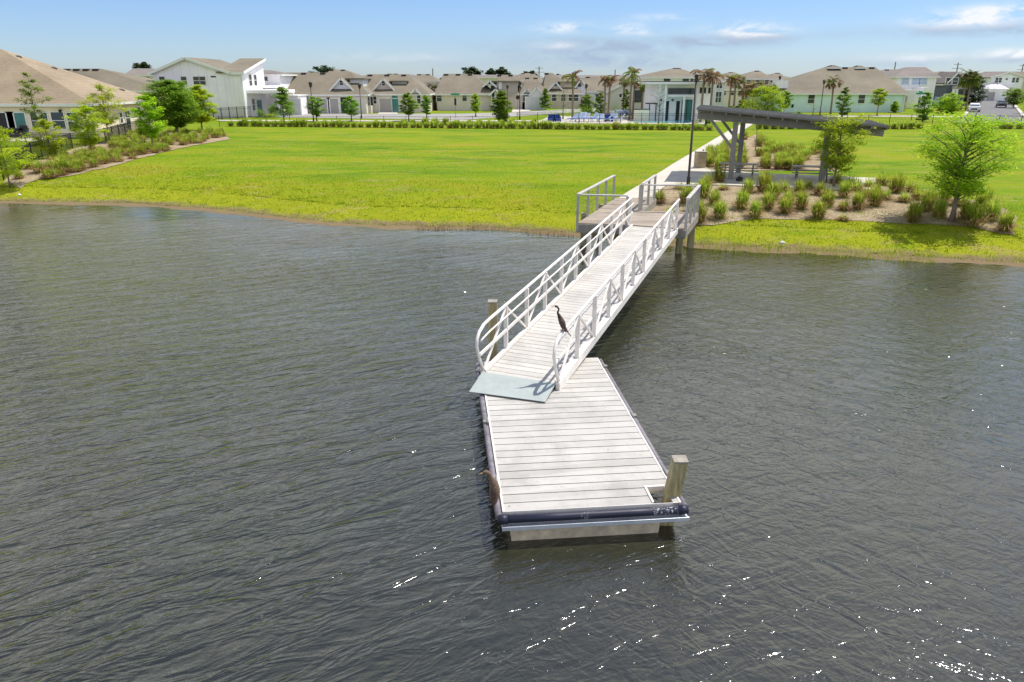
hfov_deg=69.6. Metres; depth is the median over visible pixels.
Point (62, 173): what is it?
grass clump
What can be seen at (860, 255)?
weeds
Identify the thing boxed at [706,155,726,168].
grass clump
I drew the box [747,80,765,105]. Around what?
palm tree
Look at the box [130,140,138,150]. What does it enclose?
grass clump
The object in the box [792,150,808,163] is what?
grass clump
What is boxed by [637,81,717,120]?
clubhouse
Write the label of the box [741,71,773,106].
house
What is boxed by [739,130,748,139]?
grass clump
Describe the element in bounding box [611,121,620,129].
grass clump
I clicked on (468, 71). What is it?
pine tree
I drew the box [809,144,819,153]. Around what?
grass clump
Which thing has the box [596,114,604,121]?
pool lounger
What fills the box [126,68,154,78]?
house
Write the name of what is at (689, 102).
glass door
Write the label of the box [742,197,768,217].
grass clump
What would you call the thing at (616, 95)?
grey sided house
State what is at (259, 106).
door
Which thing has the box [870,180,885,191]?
grass clump
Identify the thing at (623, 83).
palm tree
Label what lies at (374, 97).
window
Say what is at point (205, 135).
grass clump
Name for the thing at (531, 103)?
garage door
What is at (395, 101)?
door
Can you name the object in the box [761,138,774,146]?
grass clump
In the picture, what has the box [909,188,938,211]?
grass clump
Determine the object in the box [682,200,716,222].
grass clump
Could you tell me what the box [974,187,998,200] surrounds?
grass clump
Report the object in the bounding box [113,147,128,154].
grass clump
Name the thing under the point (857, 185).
grass clump
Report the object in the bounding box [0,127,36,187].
cypress tree
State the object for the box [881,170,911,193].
grass clump
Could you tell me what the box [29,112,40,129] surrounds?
window
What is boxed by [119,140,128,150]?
grass clump
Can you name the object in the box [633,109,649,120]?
pool screen
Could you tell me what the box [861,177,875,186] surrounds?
grass clump
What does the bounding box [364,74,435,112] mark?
house
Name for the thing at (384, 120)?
pavement
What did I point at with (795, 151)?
grass clump
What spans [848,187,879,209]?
grass clump
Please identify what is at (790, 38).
sky
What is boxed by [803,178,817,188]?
grass clump
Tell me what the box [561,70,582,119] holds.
palm tree
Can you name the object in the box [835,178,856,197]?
grass clump
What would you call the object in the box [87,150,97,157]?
grass clump
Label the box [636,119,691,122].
pool water
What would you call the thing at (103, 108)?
cypress tree
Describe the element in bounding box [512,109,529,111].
driveway
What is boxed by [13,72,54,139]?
young tree
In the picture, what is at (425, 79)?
house
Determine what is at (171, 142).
grass clump
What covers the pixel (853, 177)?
grass clump
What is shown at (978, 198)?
grass clump
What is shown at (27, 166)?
grass clump
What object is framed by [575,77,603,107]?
house
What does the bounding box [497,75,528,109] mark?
house
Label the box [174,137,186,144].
grass clump
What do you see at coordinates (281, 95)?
street tree
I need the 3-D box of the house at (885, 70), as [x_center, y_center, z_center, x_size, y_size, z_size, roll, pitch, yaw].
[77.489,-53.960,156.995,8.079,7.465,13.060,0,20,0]
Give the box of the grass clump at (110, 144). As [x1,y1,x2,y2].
[106,140,115,147]
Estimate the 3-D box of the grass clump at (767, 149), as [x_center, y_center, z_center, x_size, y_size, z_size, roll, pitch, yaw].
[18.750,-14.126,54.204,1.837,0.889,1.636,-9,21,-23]
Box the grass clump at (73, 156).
[64,152,77,160]
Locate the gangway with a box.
[469,196,679,401]
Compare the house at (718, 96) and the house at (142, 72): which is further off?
the house at (142, 72)
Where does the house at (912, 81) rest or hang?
on the ground at (887, 150)
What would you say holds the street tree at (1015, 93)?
on the road at (988, 108)
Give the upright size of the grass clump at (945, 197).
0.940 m
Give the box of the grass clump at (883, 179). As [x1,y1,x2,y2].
[873,169,891,184]
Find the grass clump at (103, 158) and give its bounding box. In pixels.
[95,154,111,163]
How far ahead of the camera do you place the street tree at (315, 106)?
96.22 m
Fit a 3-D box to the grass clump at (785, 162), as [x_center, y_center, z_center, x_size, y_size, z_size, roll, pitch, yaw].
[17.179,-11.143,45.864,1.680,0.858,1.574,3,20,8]
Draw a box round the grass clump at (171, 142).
[166,136,176,144]
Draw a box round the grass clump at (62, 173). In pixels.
[57,171,71,175]
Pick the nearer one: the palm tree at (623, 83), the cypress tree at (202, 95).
the cypress tree at (202, 95)
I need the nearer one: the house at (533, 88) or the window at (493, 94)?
the window at (493, 94)
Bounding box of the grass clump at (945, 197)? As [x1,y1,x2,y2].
[937,188,952,203]
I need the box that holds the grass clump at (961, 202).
[944,195,970,205]
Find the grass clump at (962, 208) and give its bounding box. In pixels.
[956,198,973,218]
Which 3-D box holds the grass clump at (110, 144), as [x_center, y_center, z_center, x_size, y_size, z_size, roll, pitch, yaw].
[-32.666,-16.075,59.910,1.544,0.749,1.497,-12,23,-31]
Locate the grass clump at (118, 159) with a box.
[111,154,126,161]
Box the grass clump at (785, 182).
[779,176,793,191]
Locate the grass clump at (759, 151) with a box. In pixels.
[750,147,764,155]
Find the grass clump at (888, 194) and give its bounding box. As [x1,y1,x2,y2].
[882,187,895,199]
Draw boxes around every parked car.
[932,97,939,103]
[967,103,980,111]
[996,100,1006,106]
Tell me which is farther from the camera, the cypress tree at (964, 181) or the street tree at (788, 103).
the street tree at (788, 103)
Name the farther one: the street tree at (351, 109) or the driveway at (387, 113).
the driveway at (387, 113)
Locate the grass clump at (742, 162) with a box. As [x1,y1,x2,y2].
[734,155,749,166]
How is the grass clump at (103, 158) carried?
on the mulch ground at (26, 179)
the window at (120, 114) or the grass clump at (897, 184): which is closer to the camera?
the grass clump at (897, 184)
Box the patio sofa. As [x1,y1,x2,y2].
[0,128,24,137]
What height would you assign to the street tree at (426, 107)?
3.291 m
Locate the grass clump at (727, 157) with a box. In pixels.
[723,153,729,162]
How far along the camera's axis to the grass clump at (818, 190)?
35.88 m
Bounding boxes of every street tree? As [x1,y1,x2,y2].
[266,86,296,119]
[303,96,326,120]
[339,96,359,120]
[397,92,419,120]
[420,95,431,117]
[470,94,480,116]
[489,90,514,121]
[539,88,552,109]
[556,82,574,118]
[578,94,596,112]
[594,93,607,113]
[621,89,629,113]
[645,86,672,123]
[734,99,748,108]
[740,85,786,111]
[778,90,793,108]
[835,87,854,116]
[869,88,889,114]
[889,101,899,112]
[912,92,937,121]
[933,95,964,112]
[941,92,965,113]
[960,76,989,104]
[1001,88,1023,107]
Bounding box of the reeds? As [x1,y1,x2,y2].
[383,222,573,236]
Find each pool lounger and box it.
[577,112,586,121]
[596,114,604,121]
[609,113,617,121]
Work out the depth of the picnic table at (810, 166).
40.21 m
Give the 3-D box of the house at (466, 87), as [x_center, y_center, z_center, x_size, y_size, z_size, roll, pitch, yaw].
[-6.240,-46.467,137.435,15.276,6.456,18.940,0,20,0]
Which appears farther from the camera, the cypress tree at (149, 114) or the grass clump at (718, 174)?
the cypress tree at (149, 114)
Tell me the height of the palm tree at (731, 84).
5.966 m
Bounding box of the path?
[619,124,752,197]
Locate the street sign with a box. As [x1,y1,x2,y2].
[451,93,458,117]
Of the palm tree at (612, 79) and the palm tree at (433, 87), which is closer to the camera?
the palm tree at (612, 79)
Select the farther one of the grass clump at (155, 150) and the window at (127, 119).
the window at (127, 119)
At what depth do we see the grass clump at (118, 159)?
49.90 m
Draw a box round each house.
[0,49,153,141]
[64,69,169,108]
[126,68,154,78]
[147,57,294,117]
[262,70,307,114]
[287,73,371,113]
[327,70,364,77]
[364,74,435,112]
[414,74,439,108]
[435,74,517,110]
[475,75,516,87]
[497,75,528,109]
[514,73,542,84]
[520,78,547,109]
[542,73,583,108]
[542,75,629,80]
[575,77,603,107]
[597,81,644,113]
[603,75,630,85]
[630,68,701,84]
[698,77,726,105]
[722,72,747,84]
[723,82,744,106]
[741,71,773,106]
[747,65,909,111]
[768,73,786,82]
[880,69,895,72]
[884,67,940,108]
[933,72,972,105]
[969,72,1023,100]
[979,72,1023,96]
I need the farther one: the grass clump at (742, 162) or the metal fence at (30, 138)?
the metal fence at (30, 138)
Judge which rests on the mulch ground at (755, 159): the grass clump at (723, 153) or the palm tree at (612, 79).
the grass clump at (723, 153)
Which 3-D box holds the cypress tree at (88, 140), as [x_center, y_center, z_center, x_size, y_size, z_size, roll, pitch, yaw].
[-31.080,-15.409,53.837,3.117,3.602,2.832,11,22,28]
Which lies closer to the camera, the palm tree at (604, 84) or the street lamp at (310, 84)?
the street lamp at (310, 84)
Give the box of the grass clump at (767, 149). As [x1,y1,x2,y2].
[761,145,773,154]
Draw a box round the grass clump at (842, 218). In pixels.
[835,212,849,220]
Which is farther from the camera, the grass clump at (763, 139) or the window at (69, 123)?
the window at (69, 123)
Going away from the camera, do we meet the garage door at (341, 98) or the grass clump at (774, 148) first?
the grass clump at (774, 148)
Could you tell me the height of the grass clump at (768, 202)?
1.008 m
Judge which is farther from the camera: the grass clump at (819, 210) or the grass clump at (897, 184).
the grass clump at (897, 184)
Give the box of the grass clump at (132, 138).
[130,134,140,141]
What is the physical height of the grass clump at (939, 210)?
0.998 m
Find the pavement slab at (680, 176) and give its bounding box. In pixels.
[664,168,876,190]
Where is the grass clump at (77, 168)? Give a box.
[66,162,83,171]
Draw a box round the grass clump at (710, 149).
[703,145,712,153]
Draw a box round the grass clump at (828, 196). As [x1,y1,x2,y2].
[815,186,840,206]
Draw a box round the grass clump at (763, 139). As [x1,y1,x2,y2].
[748,134,765,146]
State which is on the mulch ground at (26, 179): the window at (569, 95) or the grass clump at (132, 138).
the grass clump at (132, 138)
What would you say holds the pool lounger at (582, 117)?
on the pool deck
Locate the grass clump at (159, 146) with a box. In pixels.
[154,140,172,151]
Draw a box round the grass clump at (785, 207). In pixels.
[770,193,798,213]
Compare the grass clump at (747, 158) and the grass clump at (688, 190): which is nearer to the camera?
the grass clump at (688, 190)
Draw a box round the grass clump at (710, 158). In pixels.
[706,152,719,166]
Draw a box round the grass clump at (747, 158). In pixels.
[735,152,753,162]
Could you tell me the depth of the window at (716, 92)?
111.97 m
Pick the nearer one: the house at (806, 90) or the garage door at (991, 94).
the house at (806, 90)
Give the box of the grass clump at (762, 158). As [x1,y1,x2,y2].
[758,154,773,166]
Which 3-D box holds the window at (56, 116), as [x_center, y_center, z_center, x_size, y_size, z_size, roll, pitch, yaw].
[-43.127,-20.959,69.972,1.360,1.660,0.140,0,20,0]
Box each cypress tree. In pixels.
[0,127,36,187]
[22,118,66,152]
[62,105,108,149]
[75,83,129,140]
[127,95,168,144]
[139,79,207,132]
[186,84,218,128]
[809,112,874,185]
[906,110,1023,221]
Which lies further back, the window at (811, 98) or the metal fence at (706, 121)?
the window at (811, 98)
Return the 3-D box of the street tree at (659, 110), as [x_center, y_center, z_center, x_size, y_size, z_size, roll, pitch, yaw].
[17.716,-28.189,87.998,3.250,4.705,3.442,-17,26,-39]
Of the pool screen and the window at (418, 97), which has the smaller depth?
the pool screen
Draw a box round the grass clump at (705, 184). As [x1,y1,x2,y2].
[693,175,718,197]
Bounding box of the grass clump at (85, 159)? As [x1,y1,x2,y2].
[80,156,89,162]
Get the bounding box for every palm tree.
[427,83,436,95]
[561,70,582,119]
[598,76,610,115]
[605,75,617,113]
[618,76,627,115]
[621,66,641,119]
[628,80,639,118]
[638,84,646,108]
[690,68,715,121]
[703,69,724,104]
[723,74,739,106]
[727,75,745,107]
[736,79,756,107]
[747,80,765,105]
[762,81,778,106]
[825,75,844,113]
[957,68,978,108]
[960,69,983,109]
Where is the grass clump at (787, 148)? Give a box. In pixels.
[782,144,793,153]
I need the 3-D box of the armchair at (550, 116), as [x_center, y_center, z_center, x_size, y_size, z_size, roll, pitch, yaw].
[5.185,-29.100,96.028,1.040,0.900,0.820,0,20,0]
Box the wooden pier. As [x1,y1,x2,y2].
[576,175,700,253]
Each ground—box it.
[0,101,1023,266]
[4,130,229,187]
[650,185,1016,234]
[707,135,837,170]
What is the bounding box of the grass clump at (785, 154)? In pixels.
[774,150,791,159]
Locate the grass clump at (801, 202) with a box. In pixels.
[792,188,811,209]
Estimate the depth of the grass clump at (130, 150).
53.67 m
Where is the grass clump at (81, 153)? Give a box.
[76,150,89,159]
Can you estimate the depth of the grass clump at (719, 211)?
32.64 m
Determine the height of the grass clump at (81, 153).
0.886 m
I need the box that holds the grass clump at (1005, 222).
[991,205,1023,232]
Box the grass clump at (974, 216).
[953,200,995,227]
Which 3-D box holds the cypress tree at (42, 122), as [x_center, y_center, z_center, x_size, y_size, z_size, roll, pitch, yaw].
[-32.753,-14.218,51.731,2.837,2.770,2.682,0,20,0]
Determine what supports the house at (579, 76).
on the ground at (887, 150)
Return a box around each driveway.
[378,112,397,113]
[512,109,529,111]
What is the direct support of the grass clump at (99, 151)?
on the mulch ground at (26, 179)
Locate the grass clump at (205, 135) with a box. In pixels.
[197,131,210,138]
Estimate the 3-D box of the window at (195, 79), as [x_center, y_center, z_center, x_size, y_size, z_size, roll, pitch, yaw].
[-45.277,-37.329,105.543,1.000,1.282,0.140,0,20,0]
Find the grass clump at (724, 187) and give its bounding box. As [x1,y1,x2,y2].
[714,182,729,189]
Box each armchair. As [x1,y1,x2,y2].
[548,114,555,121]
[554,114,560,120]
[604,114,612,121]
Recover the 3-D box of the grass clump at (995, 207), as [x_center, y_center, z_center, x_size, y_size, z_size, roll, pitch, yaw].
[20.380,-5.657,31.186,1.857,1.106,1.740,2,20,5]
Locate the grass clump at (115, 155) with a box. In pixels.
[111,151,125,159]
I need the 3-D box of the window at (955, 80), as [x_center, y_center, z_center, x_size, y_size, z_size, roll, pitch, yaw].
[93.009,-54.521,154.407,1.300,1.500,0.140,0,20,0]
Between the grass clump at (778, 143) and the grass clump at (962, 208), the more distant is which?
the grass clump at (778, 143)
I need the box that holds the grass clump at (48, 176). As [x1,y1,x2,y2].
[39,168,58,178]
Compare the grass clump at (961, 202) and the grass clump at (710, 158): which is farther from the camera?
the grass clump at (710, 158)
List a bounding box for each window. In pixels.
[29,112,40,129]
[40,112,50,129]
[49,111,67,129]
[65,112,80,129]
[118,112,123,123]
[123,110,130,123]
[180,76,187,84]
[192,76,199,84]
[199,76,206,84]
[248,74,252,85]
[251,98,255,110]
[253,74,257,85]
[373,96,376,103]
[416,95,420,103]
[436,95,441,101]
[462,92,466,101]
[491,91,494,102]
[551,94,556,101]
[560,94,565,101]
[568,94,571,101]
[574,94,578,101]
[634,90,641,101]
[668,88,694,93]
[714,91,718,102]
[718,91,721,102]
[807,95,815,103]
[857,95,865,103]
[901,78,909,84]
[911,78,919,84]
[919,78,927,84]
[945,77,951,84]
[951,77,958,84]
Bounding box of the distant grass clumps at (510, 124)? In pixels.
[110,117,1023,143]
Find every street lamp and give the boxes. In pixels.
[308,82,313,118]
[357,83,361,118]
[518,80,521,119]
[686,74,698,186]
[819,79,825,114]
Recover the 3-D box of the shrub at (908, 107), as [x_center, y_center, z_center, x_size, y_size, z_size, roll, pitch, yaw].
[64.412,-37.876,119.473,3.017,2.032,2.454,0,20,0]
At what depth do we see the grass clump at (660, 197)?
35.05 m
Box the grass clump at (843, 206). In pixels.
[835,197,854,210]
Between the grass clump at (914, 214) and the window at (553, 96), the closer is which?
the grass clump at (914, 214)
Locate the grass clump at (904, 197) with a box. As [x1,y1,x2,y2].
[890,189,913,201]
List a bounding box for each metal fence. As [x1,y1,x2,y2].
[0,119,148,179]
[0,132,70,147]
[204,106,251,120]
[218,116,500,126]
[517,112,709,126]
[820,114,1023,126]
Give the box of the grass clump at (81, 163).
[70,157,89,170]
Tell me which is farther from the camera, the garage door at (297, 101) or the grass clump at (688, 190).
the garage door at (297, 101)
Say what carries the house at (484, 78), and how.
on the ground at (887, 150)
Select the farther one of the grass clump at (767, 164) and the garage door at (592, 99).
the garage door at (592, 99)
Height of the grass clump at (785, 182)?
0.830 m
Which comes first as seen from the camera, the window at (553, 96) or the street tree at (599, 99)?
the street tree at (599, 99)
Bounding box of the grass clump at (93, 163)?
[87,157,103,166]
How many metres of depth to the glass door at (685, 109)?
99.20 m
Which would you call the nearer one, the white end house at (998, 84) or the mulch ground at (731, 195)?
the mulch ground at (731, 195)
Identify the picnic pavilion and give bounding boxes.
[696,105,889,182]
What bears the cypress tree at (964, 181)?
on the mulch ground at (731, 195)
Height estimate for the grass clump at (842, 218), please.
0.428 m
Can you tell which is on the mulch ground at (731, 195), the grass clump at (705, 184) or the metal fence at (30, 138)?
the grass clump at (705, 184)
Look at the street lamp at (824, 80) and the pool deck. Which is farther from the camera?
the street lamp at (824, 80)
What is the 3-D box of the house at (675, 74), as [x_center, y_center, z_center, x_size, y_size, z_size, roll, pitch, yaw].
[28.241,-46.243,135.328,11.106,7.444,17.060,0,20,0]
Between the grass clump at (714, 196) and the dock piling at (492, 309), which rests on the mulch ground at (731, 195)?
the grass clump at (714, 196)
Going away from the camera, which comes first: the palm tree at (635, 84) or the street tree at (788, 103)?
the palm tree at (635, 84)
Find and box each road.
[256,108,596,119]
[951,101,1023,123]
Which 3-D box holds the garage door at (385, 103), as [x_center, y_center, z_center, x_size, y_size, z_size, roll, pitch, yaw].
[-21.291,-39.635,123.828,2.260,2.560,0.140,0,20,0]
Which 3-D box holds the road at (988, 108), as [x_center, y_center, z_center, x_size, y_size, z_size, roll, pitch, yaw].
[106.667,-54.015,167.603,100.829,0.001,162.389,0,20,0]
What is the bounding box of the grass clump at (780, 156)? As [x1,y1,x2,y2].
[771,153,784,162]
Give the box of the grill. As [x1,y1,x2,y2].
[19,125,29,138]
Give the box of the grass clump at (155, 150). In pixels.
[149,145,162,152]
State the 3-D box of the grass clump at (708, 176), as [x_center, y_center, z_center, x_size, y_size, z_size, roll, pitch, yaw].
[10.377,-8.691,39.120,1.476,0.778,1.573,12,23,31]
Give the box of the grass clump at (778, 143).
[775,141,783,151]
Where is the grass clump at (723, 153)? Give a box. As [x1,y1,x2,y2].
[714,151,727,161]
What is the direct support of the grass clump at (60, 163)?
on the mulch ground at (26, 179)
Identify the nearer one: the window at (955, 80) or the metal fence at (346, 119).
the metal fence at (346, 119)
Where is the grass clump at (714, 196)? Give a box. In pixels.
[704,186,726,204]
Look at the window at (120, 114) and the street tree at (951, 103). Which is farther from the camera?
the street tree at (951, 103)
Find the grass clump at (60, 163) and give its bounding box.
[48,155,72,172]
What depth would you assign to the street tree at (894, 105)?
122.76 m
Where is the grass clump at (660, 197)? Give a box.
[650,187,671,203]
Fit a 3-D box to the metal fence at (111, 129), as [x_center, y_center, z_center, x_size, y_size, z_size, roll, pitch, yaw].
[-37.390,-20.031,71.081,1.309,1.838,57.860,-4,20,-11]
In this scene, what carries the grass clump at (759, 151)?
on the mulch ground at (755, 159)
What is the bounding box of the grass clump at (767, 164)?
[760,157,774,168]
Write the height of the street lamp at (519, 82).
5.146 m
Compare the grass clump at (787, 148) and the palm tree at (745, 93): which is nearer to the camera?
the grass clump at (787, 148)
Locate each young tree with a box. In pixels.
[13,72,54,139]
[748,106,771,149]
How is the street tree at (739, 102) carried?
on the ground at (887, 150)
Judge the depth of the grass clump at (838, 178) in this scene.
39.18 m
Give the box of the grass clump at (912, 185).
[904,182,923,192]
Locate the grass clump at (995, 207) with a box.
[980,195,1010,221]
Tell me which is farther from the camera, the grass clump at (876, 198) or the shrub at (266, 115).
the shrub at (266, 115)
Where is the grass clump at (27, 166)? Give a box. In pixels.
[21,156,33,168]
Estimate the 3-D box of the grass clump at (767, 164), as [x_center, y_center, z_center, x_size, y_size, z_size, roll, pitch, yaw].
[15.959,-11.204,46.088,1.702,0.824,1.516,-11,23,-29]
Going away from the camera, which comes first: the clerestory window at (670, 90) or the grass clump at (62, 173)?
the grass clump at (62, 173)
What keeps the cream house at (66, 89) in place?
on the ground at (887, 150)
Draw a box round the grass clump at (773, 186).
[759,178,786,198]
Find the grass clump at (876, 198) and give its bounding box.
[864,184,892,206]
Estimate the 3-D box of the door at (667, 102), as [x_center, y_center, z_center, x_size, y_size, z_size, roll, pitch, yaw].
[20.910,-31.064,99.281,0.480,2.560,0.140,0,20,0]
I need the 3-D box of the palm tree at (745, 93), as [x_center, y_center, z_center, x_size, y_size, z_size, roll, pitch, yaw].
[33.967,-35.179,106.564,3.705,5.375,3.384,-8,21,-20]
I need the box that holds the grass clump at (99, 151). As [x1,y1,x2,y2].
[95,147,107,157]
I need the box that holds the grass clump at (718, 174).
[710,165,731,182]
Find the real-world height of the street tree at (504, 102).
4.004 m
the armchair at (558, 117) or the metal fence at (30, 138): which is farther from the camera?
the armchair at (558, 117)
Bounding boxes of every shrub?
[254,109,266,117]
[263,113,279,116]
[541,106,566,113]
[580,105,603,113]
[897,101,914,113]
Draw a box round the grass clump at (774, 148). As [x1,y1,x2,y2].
[770,143,780,152]
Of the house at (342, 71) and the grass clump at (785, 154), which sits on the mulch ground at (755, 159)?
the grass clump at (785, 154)
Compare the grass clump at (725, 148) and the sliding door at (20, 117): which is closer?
the grass clump at (725, 148)
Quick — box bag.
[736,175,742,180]
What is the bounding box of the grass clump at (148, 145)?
[142,141,153,151]
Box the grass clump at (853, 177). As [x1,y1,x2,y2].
[836,172,859,186]
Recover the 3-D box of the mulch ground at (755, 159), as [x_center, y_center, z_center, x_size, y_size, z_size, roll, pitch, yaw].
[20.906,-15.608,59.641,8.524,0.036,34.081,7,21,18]
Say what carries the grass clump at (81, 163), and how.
on the mulch ground at (26, 179)
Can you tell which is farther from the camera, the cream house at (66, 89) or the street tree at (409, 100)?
the street tree at (409, 100)
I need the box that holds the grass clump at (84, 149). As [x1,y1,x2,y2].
[73,147,88,155]
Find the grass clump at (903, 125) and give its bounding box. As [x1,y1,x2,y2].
[900,120,911,128]
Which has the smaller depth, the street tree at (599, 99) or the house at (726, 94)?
the street tree at (599, 99)
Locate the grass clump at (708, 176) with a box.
[697,172,715,183]
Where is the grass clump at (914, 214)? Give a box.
[892,199,929,222]
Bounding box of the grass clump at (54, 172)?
[51,166,63,176]
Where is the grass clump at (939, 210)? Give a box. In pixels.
[921,198,951,217]
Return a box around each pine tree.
[131,62,151,67]
[306,65,335,72]
[461,66,483,74]
[470,68,481,74]
[485,68,495,74]
[494,67,512,74]
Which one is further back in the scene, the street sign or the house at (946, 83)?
the house at (946, 83)
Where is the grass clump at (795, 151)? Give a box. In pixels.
[790,148,810,158]
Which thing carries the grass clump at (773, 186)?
on the mulch ground at (731, 195)
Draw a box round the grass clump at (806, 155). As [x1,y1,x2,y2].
[798,146,813,159]
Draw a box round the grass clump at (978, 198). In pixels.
[971,191,996,210]
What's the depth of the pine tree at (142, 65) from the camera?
242.43 m
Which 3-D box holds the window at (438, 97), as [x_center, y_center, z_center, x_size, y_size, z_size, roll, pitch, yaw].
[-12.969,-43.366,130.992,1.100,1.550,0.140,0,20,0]
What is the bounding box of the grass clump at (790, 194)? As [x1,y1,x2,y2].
[776,188,796,201]
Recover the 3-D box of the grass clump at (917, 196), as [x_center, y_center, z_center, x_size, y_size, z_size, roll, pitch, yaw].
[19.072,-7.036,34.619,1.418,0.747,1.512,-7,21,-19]
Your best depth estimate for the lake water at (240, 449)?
13.14 m
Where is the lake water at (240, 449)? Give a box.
[0,203,1023,681]
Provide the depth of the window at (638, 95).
115.72 m
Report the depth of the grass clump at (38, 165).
46.13 m
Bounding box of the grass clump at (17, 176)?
[10,172,25,178]
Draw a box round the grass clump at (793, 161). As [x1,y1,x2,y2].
[782,156,800,168]
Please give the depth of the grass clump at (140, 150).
54.56 m
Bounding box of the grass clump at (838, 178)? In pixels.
[820,171,844,183]
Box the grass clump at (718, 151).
[713,147,725,157]
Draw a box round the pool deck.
[539,116,716,123]
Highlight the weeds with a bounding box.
[699,239,1023,263]
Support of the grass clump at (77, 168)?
on the mulch ground at (26, 179)
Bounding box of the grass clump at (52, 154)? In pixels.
[41,147,57,157]
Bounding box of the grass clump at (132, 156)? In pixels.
[129,152,137,158]
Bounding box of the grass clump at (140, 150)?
[133,143,149,154]
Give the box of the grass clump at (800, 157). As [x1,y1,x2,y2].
[794,154,807,168]
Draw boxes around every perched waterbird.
[478,470,499,511]
[549,305,570,335]
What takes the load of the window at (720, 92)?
in the house at (718, 96)
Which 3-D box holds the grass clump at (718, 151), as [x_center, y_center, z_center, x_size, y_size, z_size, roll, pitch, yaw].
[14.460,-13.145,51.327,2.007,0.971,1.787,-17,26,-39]
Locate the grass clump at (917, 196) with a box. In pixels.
[909,185,923,199]
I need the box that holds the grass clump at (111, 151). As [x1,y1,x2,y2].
[103,147,127,157]
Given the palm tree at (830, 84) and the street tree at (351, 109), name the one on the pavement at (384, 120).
the street tree at (351, 109)
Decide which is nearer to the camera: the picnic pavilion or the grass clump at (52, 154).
the picnic pavilion
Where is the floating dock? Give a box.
[475,358,688,540]
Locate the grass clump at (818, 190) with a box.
[807,180,833,195]
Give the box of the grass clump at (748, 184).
[734,176,758,193]
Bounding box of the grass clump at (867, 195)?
[861,185,871,197]
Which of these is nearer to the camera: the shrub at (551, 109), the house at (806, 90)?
the shrub at (551, 109)
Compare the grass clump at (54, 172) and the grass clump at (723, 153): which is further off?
the grass clump at (723, 153)
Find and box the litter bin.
[693,149,707,167]
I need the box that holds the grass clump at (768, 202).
[759,190,779,209]
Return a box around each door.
[0,112,16,127]
[5,112,28,133]
[256,99,262,115]
[286,98,301,114]
[319,98,330,113]
[326,98,339,113]
[339,96,348,113]
[378,97,392,111]
[391,98,399,112]
[525,97,546,109]
[588,95,594,107]
[665,101,668,119]
[675,101,679,119]
[681,100,686,119]
[686,100,692,119]
[985,91,995,100]
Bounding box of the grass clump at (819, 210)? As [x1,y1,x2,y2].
[799,199,837,218]
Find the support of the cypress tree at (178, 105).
on the ground at (887, 150)
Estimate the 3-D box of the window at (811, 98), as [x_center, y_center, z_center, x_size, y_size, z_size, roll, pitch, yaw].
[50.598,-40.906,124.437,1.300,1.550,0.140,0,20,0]
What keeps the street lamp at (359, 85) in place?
on the ground at (887, 150)
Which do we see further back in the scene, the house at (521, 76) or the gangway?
the house at (521, 76)
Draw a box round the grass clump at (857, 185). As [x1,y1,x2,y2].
[850,177,869,191]
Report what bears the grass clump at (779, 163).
on the mulch ground at (755, 159)
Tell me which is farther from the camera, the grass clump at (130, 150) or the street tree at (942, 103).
the street tree at (942, 103)
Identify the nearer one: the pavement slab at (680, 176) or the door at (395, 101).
the pavement slab at (680, 176)
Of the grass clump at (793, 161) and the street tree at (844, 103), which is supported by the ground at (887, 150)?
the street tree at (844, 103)
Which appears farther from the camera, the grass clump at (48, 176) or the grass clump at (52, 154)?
the grass clump at (52, 154)
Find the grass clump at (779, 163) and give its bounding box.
[771,155,786,168]
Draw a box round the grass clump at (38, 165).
[25,157,49,172]
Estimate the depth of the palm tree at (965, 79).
130.32 m
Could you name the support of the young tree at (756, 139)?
on the mulch ground at (755, 159)
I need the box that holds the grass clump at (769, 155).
[759,151,773,160]
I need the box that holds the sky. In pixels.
[0,0,1023,78]
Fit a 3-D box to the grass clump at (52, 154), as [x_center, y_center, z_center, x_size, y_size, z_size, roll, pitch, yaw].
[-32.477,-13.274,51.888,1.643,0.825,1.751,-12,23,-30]
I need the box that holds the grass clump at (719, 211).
[706,199,735,218]
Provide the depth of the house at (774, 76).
145.13 m
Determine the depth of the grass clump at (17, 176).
44.81 m
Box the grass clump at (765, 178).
[753,169,773,192]
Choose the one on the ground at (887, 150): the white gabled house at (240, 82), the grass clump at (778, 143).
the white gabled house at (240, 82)
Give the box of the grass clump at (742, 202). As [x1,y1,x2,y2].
[727,187,752,209]
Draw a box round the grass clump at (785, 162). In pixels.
[778,156,789,168]
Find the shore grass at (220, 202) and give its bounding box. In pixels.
[0,165,1023,262]
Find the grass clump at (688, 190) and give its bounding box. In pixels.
[673,181,704,204]
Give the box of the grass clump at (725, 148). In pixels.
[717,145,728,154]
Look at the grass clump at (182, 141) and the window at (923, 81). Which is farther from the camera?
the window at (923, 81)
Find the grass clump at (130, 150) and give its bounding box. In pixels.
[123,146,141,155]
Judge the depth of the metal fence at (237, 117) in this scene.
103.15 m
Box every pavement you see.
[218,120,720,121]
[831,115,958,116]
[1012,101,1023,115]
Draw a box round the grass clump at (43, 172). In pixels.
[37,168,55,176]
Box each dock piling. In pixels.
[488,299,496,360]
[660,455,688,525]
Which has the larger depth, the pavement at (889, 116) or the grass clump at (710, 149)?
the pavement at (889, 116)
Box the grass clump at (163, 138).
[157,135,168,143]
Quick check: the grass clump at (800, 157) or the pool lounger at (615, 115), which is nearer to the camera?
the grass clump at (800, 157)
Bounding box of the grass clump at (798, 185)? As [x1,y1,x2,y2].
[786,177,809,195]
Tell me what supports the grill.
on the cream house at (66, 89)

